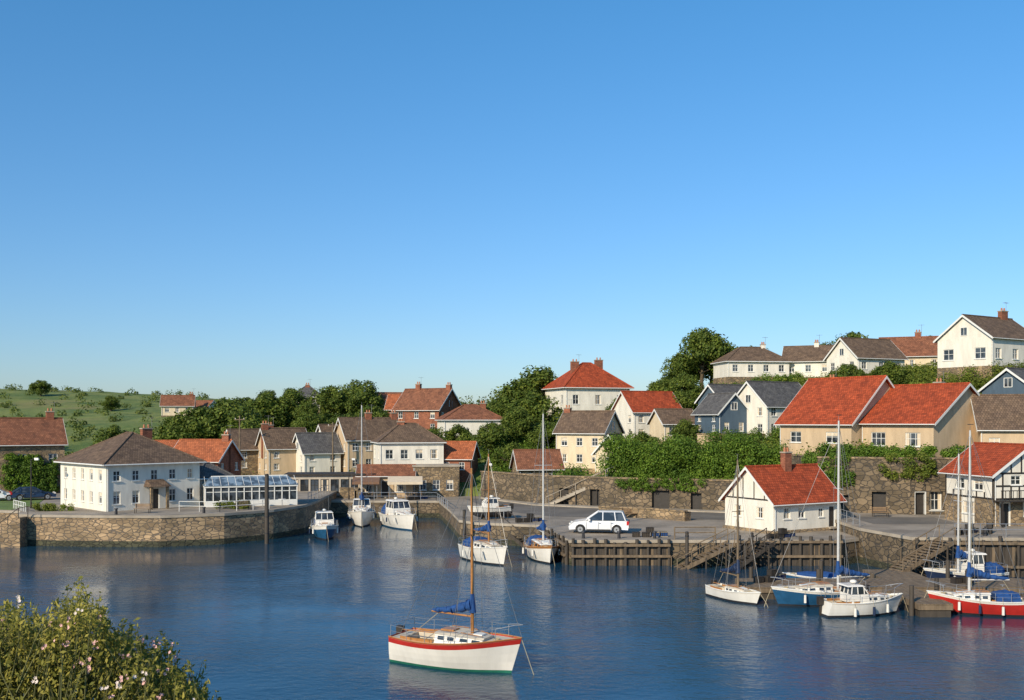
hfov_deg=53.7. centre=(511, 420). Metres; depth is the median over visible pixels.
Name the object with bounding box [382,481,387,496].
door
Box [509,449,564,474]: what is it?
dark cottage
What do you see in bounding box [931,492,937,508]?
window glass
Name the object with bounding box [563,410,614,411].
ridge tiles
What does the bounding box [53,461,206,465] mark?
gutters
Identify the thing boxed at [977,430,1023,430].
gutters
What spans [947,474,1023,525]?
walls
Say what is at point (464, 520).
timber mooring post
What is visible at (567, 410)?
chimney
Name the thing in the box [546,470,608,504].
stone stairs
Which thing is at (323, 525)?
motor boat
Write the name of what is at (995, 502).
downpipe
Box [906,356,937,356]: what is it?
gutters
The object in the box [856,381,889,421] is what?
gables
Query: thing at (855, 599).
motor boat
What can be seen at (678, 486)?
wall creeper
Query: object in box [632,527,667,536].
lobster pots
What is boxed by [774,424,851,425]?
gutters
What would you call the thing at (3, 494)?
parked car
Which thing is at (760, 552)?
timber stairs
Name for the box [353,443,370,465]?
window glass
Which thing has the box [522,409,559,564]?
sailing boat
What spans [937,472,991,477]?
gutters
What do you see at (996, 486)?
timber beams
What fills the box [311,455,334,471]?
window glass
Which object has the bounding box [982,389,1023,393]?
walls
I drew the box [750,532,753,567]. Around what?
timber mooring post
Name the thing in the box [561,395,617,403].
window frames
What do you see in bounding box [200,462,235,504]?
annexe
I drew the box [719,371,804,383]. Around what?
garden hedge
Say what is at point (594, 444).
window glass
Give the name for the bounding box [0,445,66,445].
gutters
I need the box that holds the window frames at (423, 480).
[419,480,452,489]
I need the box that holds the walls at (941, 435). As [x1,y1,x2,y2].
[863,422,973,455]
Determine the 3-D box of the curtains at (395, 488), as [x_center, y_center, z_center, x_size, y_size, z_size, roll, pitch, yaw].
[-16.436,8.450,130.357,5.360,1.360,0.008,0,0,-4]
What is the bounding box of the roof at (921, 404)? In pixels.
[858,384,977,423]
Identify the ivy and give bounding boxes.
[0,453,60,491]
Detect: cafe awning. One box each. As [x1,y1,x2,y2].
[352,476,380,497]
[387,476,422,498]
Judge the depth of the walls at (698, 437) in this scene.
130.74 m
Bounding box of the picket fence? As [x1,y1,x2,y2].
[13,500,25,511]
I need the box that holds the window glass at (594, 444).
[562,438,597,461]
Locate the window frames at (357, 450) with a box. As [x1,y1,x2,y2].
[344,443,368,466]
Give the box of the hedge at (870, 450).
[816,441,937,456]
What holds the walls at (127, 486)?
on the foundation
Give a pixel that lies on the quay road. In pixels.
(563, 511)
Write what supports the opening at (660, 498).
attached to the walls at (524, 488)
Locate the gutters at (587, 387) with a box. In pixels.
[541,387,633,389]
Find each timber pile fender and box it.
[538,528,567,564]
[571,538,670,565]
[739,535,842,565]
[915,535,1023,577]
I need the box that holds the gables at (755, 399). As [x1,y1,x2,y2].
[738,385,763,404]
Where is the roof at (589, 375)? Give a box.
[543,363,631,388]
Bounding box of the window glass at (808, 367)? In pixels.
[789,365,826,371]
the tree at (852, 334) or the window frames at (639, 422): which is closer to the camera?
the window frames at (639, 422)
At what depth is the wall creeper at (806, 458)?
99.42 m
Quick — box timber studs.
[945,474,1019,497]
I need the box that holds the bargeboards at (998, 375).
[978,368,1023,392]
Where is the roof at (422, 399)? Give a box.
[392,389,460,409]
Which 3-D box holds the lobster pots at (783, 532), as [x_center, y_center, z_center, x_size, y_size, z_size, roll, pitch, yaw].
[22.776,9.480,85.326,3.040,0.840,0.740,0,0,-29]
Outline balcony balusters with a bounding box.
[1001,491,1017,500]
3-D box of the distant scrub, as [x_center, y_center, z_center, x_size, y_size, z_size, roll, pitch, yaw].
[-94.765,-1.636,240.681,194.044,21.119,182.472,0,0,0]
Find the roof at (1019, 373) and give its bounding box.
[980,369,1023,391]
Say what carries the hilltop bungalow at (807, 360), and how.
on the terrain at (26, 406)
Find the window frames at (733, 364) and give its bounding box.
[733,364,782,371]
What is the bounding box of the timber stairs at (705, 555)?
[671,528,734,569]
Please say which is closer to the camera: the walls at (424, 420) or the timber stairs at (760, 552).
the timber stairs at (760, 552)
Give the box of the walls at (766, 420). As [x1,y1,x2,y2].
[746,405,785,436]
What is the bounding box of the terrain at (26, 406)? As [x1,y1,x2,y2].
[0,370,979,495]
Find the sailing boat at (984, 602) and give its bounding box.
[924,424,1023,616]
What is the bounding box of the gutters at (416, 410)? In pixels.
[391,410,438,410]
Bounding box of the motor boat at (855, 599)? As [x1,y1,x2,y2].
[817,557,907,617]
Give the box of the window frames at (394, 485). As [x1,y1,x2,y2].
[363,484,405,491]
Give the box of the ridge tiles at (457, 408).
[434,404,503,419]
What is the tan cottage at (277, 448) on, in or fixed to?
on the terrain at (26, 406)
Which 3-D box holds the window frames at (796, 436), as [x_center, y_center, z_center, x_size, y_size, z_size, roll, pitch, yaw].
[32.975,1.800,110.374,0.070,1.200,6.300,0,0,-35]
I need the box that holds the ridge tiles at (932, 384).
[894,382,970,385]
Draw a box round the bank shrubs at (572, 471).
[474,435,593,491]
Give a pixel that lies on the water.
(306, 616)
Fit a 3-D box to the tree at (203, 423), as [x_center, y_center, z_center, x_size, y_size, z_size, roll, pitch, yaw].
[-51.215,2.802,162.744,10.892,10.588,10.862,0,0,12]
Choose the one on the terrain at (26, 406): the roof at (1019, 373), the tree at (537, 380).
the tree at (537, 380)
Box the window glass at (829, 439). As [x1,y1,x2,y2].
[791,432,836,442]
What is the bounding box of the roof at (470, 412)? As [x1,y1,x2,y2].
[436,405,502,419]
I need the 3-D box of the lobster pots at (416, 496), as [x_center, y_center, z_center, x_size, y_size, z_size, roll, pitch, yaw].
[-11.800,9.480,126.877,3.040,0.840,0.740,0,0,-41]
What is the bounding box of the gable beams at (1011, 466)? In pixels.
[1010,456,1021,471]
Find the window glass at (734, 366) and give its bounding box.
[733,365,783,371]
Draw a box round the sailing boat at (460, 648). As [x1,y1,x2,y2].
[388,460,533,674]
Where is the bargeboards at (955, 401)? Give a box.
[935,383,979,425]
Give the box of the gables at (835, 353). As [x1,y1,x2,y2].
[827,341,854,358]
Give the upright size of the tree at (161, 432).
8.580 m
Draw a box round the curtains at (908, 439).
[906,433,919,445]
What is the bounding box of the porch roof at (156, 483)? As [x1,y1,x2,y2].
[144,479,170,486]
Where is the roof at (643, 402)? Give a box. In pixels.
[612,392,681,412]
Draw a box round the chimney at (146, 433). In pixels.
[140,429,151,438]
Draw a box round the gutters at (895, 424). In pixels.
[857,424,934,424]
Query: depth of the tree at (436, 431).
149.85 m
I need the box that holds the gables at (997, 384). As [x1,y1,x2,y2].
[983,371,1023,389]
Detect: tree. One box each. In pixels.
[28,380,52,395]
[90,424,126,445]
[101,395,120,410]
[153,416,173,439]
[162,405,223,439]
[204,397,260,422]
[209,397,266,437]
[218,408,261,438]
[236,397,252,404]
[244,390,294,426]
[255,389,276,399]
[276,388,314,426]
[290,401,326,426]
[290,413,322,431]
[307,385,348,420]
[323,412,356,423]
[336,379,363,416]
[343,380,385,416]
[354,405,389,416]
[427,426,446,439]
[441,424,472,440]
[469,422,514,456]
[486,400,509,416]
[488,379,529,411]
[491,441,527,471]
[500,406,539,445]
[503,390,562,430]
[510,365,555,404]
[525,421,556,448]
[605,397,616,409]
[625,431,659,448]
[646,376,681,393]
[659,352,705,380]
[667,371,703,399]
[669,327,731,388]
[670,418,699,441]
[672,389,698,409]
[686,333,725,383]
[728,343,737,351]
[822,371,850,377]
[827,363,868,376]
[832,331,868,343]
[867,360,915,384]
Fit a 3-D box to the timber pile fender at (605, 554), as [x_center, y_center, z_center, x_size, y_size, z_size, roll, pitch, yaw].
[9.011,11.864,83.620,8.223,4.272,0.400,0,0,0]
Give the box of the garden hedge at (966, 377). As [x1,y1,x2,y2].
[938,358,1023,388]
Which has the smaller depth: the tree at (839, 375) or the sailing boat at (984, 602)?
the sailing boat at (984, 602)
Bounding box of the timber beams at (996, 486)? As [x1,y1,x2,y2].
[945,472,1023,499]
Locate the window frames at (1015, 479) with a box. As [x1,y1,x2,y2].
[956,476,1023,515]
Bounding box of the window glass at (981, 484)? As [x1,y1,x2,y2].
[957,476,1019,512]
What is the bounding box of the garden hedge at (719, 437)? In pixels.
[699,426,779,447]
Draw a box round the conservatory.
[202,475,297,506]
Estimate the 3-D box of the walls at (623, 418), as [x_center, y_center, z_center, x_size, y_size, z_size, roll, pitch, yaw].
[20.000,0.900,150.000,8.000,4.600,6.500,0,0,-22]
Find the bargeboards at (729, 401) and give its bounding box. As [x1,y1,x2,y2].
[691,393,748,415]
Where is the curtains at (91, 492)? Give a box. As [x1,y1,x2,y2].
[82,469,191,501]
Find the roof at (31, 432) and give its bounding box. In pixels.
[0,419,67,444]
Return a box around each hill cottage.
[160,392,195,416]
[194,400,215,415]
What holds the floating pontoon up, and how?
on the water
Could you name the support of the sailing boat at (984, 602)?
on the water
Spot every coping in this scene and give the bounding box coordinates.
[339,487,359,490]
[480,471,733,480]
[598,506,687,511]
[792,454,955,458]
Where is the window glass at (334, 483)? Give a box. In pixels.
[295,480,357,491]
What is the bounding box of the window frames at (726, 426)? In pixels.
[698,415,743,430]
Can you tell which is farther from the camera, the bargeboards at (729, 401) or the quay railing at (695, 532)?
the bargeboards at (729, 401)
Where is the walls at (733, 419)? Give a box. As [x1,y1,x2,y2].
[695,412,746,435]
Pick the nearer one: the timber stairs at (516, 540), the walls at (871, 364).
the timber stairs at (516, 540)
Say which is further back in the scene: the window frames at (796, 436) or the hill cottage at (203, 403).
the hill cottage at (203, 403)
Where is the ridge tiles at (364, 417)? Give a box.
[338,417,397,417]
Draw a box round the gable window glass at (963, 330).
[961,328,966,334]
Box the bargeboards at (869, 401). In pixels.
[774,376,894,426]
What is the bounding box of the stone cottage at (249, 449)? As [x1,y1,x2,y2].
[226,417,275,474]
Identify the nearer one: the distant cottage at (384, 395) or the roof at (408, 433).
the roof at (408, 433)
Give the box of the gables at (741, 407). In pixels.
[722,396,746,411]
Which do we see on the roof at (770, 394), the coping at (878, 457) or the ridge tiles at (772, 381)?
the ridge tiles at (772, 381)
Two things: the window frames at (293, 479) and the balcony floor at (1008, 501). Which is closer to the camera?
the balcony floor at (1008, 501)
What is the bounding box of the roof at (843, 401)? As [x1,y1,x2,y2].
[774,377,892,424]
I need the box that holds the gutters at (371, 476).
[355,476,387,476]
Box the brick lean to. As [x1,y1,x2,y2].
[155,440,177,447]
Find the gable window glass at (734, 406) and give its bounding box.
[732,403,736,409]
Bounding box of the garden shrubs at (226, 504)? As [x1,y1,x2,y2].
[213,500,249,508]
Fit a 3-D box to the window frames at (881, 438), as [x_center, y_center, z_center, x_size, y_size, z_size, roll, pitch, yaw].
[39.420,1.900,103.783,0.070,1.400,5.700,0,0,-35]
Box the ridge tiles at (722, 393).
[708,392,735,393]
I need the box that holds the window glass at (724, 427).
[700,415,741,430]
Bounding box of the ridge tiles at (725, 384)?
[707,383,743,385]
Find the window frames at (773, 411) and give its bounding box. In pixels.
[757,407,775,429]
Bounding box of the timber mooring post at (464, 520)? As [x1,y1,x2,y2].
[462,509,465,540]
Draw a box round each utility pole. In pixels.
[235,416,244,450]
[328,422,333,471]
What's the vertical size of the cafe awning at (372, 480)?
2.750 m
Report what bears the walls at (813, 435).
on the foundation at (795, 452)
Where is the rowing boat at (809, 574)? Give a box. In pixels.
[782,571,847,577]
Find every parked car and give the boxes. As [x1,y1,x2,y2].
[0,489,18,500]
[9,486,56,500]
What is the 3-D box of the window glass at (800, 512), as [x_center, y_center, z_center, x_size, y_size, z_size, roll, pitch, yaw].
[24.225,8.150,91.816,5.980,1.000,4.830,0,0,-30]
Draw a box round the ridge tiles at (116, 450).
[54,432,206,464]
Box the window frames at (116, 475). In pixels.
[65,467,192,504]
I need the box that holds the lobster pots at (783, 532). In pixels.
[767,528,795,538]
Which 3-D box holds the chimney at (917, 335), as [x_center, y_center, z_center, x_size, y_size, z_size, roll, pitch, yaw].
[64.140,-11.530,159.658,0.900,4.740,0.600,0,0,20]
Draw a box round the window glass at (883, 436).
[872,433,916,445]
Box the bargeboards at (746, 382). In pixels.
[737,381,766,407]
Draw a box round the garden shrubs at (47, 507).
[31,502,74,510]
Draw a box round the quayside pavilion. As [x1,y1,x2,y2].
[284,472,364,497]
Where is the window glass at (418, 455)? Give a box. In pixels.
[386,450,435,458]
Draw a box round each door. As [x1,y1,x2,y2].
[153,489,157,508]
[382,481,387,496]
[829,506,833,526]
[915,492,923,513]
[1000,503,1007,525]
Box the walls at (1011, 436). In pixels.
[974,428,1023,442]
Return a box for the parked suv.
[568,510,628,533]
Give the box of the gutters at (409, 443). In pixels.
[370,442,446,443]
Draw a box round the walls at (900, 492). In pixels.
[792,456,952,514]
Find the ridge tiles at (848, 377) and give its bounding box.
[808,375,886,379]
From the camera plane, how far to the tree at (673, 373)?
166.56 m
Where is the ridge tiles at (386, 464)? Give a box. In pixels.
[357,464,415,464]
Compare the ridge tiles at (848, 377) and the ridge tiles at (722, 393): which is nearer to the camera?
the ridge tiles at (848, 377)
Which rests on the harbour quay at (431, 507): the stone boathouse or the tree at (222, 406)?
the stone boathouse
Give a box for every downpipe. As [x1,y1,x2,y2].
[107,466,107,511]
[995,477,995,525]
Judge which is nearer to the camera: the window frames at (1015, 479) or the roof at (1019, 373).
the window frames at (1015, 479)
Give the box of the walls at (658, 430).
[650,423,692,440]
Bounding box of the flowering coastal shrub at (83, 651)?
[0,576,221,699]
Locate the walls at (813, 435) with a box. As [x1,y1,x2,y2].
[781,422,861,451]
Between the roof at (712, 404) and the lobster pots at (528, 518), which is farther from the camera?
the roof at (712, 404)
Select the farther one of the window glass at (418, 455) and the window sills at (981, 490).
the window glass at (418, 455)
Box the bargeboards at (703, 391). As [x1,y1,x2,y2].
[695,385,714,402]
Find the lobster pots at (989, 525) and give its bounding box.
[981,522,992,534]
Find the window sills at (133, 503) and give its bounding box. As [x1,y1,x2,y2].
[63,478,194,504]
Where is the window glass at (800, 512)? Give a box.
[739,506,821,517]
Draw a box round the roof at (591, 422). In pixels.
[553,411,623,433]
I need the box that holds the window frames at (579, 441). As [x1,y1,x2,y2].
[561,438,597,462]
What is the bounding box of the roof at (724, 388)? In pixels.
[696,385,741,402]
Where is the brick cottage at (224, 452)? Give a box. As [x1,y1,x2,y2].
[174,425,244,475]
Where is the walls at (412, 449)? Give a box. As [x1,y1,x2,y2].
[373,443,443,463]
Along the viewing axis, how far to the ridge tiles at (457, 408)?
159.32 m
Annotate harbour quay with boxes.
[0,491,336,546]
[331,496,858,564]
[835,512,1023,571]
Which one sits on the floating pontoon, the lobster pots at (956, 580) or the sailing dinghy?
the lobster pots at (956, 580)
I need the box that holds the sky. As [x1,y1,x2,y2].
[0,0,1023,403]
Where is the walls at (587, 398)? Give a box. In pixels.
[545,388,629,417]
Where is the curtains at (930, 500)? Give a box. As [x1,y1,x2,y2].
[929,492,939,508]
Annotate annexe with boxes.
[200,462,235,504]
[591,433,626,475]
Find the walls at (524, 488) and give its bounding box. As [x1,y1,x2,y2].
[481,472,732,509]
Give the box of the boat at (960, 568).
[921,448,1010,577]
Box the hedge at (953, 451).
[940,444,968,456]
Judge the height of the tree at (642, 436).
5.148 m
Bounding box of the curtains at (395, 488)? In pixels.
[364,484,404,491]
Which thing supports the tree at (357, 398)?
on the terrain at (26, 406)
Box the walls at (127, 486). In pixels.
[61,463,199,511]
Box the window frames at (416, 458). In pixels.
[378,449,437,458]
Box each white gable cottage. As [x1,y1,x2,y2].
[292,432,343,471]
[316,424,335,431]
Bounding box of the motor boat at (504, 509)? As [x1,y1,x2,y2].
[467,491,513,519]
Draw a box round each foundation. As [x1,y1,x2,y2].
[564,468,594,473]
[789,450,819,454]
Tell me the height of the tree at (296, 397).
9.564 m
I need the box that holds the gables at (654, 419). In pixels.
[650,413,660,422]
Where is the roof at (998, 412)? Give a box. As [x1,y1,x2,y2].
[971,396,1023,429]
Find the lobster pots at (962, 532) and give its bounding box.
[956,524,978,534]
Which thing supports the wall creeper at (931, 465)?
attached to the walls at (900, 492)
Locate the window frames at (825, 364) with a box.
[789,364,826,371]
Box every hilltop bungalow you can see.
[710,337,792,383]
[782,335,833,377]
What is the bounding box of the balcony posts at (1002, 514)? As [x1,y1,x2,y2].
[1001,502,1003,527]
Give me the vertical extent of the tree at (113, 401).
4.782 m
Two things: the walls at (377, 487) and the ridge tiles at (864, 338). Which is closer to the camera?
the walls at (377, 487)
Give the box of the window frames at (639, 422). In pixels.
[617,415,643,432]
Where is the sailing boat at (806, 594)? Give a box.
[764,421,869,606]
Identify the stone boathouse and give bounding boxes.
[412,463,459,496]
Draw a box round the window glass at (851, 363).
[831,362,898,369]
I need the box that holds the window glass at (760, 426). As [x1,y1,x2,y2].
[758,408,774,431]
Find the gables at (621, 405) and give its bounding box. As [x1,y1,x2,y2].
[614,395,630,410]
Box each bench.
[134,503,151,512]
[235,500,251,509]
[621,509,637,517]
[871,507,889,516]
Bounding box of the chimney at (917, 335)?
[915,333,920,338]
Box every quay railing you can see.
[179,499,264,511]
[309,485,328,500]
[359,492,447,508]
[674,527,715,538]
[840,509,859,524]
[954,523,1017,536]
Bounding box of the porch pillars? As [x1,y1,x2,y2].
[150,486,168,509]
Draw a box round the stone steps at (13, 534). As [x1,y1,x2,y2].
[0,506,27,546]
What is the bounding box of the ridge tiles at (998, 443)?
[973,442,1023,444]
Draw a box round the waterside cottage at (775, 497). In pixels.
[718,447,846,533]
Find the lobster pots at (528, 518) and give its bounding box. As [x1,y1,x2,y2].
[515,513,541,522]
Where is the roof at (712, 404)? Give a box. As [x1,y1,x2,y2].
[691,393,746,414]
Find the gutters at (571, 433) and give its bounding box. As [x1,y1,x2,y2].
[552,433,623,433]
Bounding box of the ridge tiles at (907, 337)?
[879,336,937,337]
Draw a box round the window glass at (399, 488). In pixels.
[366,484,402,491]
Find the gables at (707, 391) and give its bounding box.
[699,387,712,400]
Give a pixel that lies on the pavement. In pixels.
(589, 506)
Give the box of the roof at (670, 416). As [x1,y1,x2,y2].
[647,409,694,423]
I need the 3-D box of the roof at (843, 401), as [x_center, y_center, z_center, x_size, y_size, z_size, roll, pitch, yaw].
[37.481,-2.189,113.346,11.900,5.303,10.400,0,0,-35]
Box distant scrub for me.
[0,384,493,454]
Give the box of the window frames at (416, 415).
[398,412,443,426]
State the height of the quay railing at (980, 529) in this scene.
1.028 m
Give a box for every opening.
[561,488,701,509]
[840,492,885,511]
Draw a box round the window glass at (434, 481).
[420,480,452,488]
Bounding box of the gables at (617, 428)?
[607,416,621,431]
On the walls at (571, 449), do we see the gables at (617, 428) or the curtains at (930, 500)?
the gables at (617, 428)
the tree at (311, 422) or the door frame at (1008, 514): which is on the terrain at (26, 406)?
the tree at (311, 422)
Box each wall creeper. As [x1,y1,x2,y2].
[614,471,707,492]
[801,450,856,487]
[876,450,937,481]
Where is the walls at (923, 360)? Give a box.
[905,357,937,368]
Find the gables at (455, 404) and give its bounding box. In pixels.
[441,393,459,408]
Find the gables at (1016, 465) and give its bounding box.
[1001,454,1023,472]
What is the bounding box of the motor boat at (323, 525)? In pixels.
[309,496,339,539]
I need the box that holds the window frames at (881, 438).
[872,432,919,446]
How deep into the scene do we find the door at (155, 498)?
103.73 m
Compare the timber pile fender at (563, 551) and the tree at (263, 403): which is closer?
the timber pile fender at (563, 551)
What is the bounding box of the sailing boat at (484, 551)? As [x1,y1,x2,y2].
[458,449,511,565]
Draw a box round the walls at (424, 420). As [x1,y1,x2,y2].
[396,409,452,429]
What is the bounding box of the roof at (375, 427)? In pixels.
[334,418,397,440]
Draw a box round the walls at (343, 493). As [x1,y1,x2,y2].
[340,489,355,497]
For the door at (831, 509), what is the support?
in the waterside cottage at (775, 497)
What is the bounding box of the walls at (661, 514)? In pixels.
[599,507,684,520]
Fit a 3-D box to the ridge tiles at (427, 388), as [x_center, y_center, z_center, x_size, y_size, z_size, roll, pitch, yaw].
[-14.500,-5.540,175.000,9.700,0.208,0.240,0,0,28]
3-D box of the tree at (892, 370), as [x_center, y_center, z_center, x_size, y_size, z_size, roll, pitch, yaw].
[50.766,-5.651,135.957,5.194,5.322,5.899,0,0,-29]
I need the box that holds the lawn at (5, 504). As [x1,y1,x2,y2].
[0,498,44,509]
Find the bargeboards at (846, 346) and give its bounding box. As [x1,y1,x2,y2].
[823,338,897,360]
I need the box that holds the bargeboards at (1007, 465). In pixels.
[938,447,1023,478]
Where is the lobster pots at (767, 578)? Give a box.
[753,569,785,582]
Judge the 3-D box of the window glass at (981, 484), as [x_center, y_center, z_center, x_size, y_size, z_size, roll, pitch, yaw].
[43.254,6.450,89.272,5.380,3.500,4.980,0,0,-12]
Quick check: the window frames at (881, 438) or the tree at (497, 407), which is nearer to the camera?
the window frames at (881, 438)
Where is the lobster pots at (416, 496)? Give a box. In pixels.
[407,493,427,499]
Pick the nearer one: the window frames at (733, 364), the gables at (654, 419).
the gables at (654, 419)
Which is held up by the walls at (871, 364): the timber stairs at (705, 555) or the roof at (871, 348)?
the roof at (871, 348)
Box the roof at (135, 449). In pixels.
[57,433,204,464]
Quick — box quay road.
[466,499,955,523]
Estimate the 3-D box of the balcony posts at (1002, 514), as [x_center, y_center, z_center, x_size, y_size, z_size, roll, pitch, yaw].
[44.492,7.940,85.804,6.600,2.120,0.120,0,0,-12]
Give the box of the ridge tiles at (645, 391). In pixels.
[621,390,671,391]
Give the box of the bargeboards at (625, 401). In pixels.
[611,391,681,413]
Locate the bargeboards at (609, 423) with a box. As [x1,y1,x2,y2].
[552,411,624,434]
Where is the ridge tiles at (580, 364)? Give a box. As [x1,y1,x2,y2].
[541,362,633,388]
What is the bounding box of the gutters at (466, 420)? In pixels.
[434,420,499,420]
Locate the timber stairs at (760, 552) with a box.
[726,528,774,568]
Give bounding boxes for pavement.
[481,497,724,512]
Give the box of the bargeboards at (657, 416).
[646,409,692,425]
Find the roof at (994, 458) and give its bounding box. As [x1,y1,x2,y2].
[938,444,1023,476]
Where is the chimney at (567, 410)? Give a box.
[564,408,570,412]
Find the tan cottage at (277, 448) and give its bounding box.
[255,415,306,474]
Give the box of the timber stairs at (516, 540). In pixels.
[495,511,537,547]
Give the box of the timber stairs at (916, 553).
[887,525,955,572]
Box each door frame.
[149,488,158,507]
[1000,503,1009,525]
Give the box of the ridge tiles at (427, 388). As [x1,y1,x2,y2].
[405,388,451,389]
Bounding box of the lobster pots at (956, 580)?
[950,570,985,583]
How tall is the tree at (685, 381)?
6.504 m
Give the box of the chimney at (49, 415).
[46,412,53,419]
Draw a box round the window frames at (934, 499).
[929,492,940,509]
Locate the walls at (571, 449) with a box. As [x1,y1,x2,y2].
[557,432,620,468]
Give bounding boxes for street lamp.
[30,458,38,507]
[348,458,354,499]
[484,463,491,498]
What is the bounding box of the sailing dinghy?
[705,454,767,606]
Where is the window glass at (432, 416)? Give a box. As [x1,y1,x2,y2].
[399,412,442,426]
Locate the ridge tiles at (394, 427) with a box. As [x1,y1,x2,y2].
[370,423,446,442]
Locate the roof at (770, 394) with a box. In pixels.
[738,382,801,406]
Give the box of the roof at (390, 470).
[355,465,415,475]
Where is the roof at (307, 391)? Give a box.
[299,387,316,396]
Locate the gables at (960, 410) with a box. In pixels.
[939,388,973,421]
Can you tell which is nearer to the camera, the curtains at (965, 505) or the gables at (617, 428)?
the curtains at (965, 505)
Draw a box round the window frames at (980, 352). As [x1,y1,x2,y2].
[943,347,1017,360]
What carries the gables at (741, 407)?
on the walls at (733, 419)
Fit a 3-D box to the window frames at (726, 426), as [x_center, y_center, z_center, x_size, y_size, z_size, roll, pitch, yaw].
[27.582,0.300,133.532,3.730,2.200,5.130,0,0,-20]
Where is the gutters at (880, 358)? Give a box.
[858,358,908,359]
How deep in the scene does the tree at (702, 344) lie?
163.69 m
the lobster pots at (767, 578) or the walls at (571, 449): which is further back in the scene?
the walls at (571, 449)
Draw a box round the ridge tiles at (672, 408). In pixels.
[654,408,691,408]
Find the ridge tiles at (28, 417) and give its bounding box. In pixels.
[0,417,62,418]
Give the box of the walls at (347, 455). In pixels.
[339,439,372,471]
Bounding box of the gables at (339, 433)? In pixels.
[336,424,343,438]
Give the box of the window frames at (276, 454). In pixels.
[259,451,278,469]
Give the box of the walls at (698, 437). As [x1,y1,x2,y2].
[697,435,778,443]
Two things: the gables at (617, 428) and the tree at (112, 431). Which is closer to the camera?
the gables at (617, 428)
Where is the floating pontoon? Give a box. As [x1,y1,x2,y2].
[735,560,1023,616]
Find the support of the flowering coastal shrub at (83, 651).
on the terrain at (26, 406)
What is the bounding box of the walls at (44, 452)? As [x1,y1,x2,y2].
[0,446,64,492]
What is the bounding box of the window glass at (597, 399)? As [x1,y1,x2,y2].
[548,395,598,403]
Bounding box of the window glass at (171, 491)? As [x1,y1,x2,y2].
[74,468,191,503]
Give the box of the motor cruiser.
[378,497,417,531]
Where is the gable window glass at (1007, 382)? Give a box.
[1004,378,1011,386]
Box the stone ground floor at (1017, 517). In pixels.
[945,495,1023,525]
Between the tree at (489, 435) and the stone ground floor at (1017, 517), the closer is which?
the stone ground floor at (1017, 517)
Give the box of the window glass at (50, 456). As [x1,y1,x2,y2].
[19,454,56,485]
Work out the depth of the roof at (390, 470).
130.91 m
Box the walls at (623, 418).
[616,411,651,439]
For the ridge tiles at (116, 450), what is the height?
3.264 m
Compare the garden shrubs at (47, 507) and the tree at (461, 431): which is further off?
the tree at (461, 431)
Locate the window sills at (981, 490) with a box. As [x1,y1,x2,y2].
[954,485,1023,516]
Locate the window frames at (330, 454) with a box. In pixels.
[301,454,334,471]
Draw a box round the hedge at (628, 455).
[594,431,792,478]
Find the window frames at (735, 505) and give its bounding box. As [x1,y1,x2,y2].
[735,505,822,518]
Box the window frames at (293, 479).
[293,479,352,491]
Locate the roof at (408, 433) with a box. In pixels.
[371,424,443,442]
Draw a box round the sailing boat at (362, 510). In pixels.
[347,405,376,526]
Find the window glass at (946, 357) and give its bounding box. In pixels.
[944,348,1015,359]
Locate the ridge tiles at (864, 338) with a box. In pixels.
[840,337,890,339]
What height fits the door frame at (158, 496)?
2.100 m
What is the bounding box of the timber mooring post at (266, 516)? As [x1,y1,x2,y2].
[264,474,268,543]
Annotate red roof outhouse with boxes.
[444,441,480,481]
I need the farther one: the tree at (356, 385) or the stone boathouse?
the tree at (356, 385)
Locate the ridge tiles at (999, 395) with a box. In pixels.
[973,394,1023,395]
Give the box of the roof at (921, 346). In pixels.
[879,337,937,355]
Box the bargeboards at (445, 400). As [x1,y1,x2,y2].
[391,388,460,411]
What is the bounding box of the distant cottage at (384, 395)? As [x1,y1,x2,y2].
[376,392,402,410]
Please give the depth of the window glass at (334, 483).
129.65 m
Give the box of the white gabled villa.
[933,308,1023,382]
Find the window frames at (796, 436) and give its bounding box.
[791,431,836,442]
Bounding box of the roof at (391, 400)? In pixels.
[384,395,400,409]
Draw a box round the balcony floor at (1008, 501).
[993,500,1023,501]
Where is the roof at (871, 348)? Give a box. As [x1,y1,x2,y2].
[824,338,907,360]
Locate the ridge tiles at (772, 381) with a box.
[746,380,798,382]
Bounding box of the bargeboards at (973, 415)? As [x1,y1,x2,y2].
[971,401,976,430]
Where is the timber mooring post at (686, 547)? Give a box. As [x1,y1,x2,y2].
[685,531,688,565]
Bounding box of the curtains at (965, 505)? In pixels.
[964,501,1023,514]
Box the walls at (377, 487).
[358,477,412,496]
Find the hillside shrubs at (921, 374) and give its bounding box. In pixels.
[620,361,995,474]
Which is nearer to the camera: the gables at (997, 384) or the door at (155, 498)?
the door at (155, 498)
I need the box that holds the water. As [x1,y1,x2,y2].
[0,517,1023,699]
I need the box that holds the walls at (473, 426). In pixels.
[437,421,501,435]
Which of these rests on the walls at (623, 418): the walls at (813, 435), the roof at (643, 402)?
the roof at (643, 402)
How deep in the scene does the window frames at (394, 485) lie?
130.42 m
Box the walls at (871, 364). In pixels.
[827,357,904,373]
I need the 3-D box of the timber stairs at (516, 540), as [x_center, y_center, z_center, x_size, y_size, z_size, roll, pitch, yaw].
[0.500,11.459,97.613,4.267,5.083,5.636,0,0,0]
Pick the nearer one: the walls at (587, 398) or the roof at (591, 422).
the roof at (591, 422)

